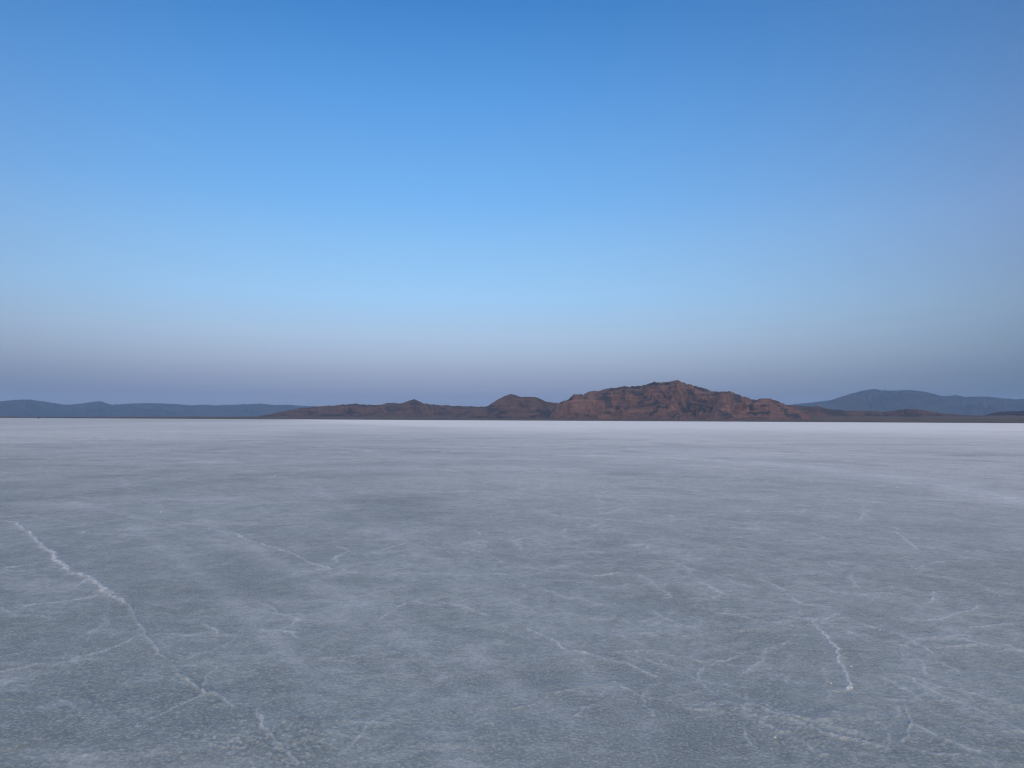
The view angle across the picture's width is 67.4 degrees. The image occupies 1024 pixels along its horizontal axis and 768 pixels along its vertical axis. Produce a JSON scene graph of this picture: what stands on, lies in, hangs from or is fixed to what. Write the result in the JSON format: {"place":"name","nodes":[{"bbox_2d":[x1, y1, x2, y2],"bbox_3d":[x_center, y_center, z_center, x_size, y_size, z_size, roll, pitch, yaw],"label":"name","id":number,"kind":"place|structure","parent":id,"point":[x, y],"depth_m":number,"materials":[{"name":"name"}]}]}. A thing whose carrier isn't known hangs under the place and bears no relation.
{"place":"outdoors","nodes":[
{"label":"outdoors","id":0,"kind":"place"},
{"bbox_2d":[0,399,319,416],"bbox_3d":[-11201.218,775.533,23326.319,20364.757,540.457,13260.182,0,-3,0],"label":"mountain range","id":1,"kind":"structure","parent":0,"point":[23,408],"depth_m":22727.80,"materials":[{"name":"grey stone"}]},
{"bbox_2d":[257,399,481,416],"bbox_3d":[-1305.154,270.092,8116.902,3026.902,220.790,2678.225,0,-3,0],"label":"hill","id":2,"kind":"structure","parent":0,"point":[413,408],"depth_m":7700.90,"materials":[{"name":"brown stone"}]},
{"bbox_2d":[456,394,558,417],"bbox_3d":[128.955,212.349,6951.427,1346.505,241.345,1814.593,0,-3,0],"label":"hill","id":3,"kind":"structure","parent":0,"point":[511,406],"depth_m":6723.10,"materials":[{"name":"brown stone"}]},
{"bbox_2d":[0,418,1023,767],"bbox_3d":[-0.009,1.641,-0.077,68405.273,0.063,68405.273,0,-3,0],"label":"ground","id":4,"kind":"structure","parent":0,"point":[458,594],"depth_m":7.24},
{"bbox_2d":[0,415,1023,422],"bbox_3d":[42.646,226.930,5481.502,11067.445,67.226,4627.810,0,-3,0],"label":"desert plain","id":5,"kind":"structure","parent":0,"point":[966,419],"depth_m":5323.69,"materials":[{"name":"soil"}]},
{"bbox_2d":[0,0,1023,406],"label":"sky","id":6,"kind":"structure","parent":0,"point":[477,203],"materials":[{"name":"blue"}]},
{"bbox_2d":[548,380,755,420],"bbox_3d":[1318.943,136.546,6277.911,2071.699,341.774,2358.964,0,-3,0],"label":"hill","id":7,"kind":"structure","parent":0,"point":[672,400],"depth_m":5955.37,"materials":[{"name":"brown stone"}]},
{"bbox_2d":[745,398,811,419],"bbox_3d":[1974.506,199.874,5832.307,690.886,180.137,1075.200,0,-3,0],"label":"hill","id":8,"kind":"structure","parent":0,"point":[765,409],"depth_m":5619.00,"materials":[{"name":"brown stone"}]},
{"bbox_2d":[788,405,975,416],"bbox_3d":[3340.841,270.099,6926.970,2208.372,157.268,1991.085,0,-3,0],"label":"hill","id":9,"kind":"structure","parent":0,"point":[815,411],"depth_m":6752.06,"materials":[{"name":"brown stone"}]},
{"bbox_2d":[792,389,1023,415],"bbox_3d":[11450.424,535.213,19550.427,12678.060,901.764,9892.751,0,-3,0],"label":"mountain range","id":10,"kind":"structure","parent":0,"point":[876,400],"depth_m":19236.85,"materials":[{"name":"grey stone"}]},
{"bbox_2d":[984,411,1023,415],"bbox_3d":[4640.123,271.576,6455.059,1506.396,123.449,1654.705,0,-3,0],"label":"hill","id":11,"kind":"structure","parent":0,"point":[1018,413],"depth_m":6605.29,"materials":[{"name":"stone"}]}
]}

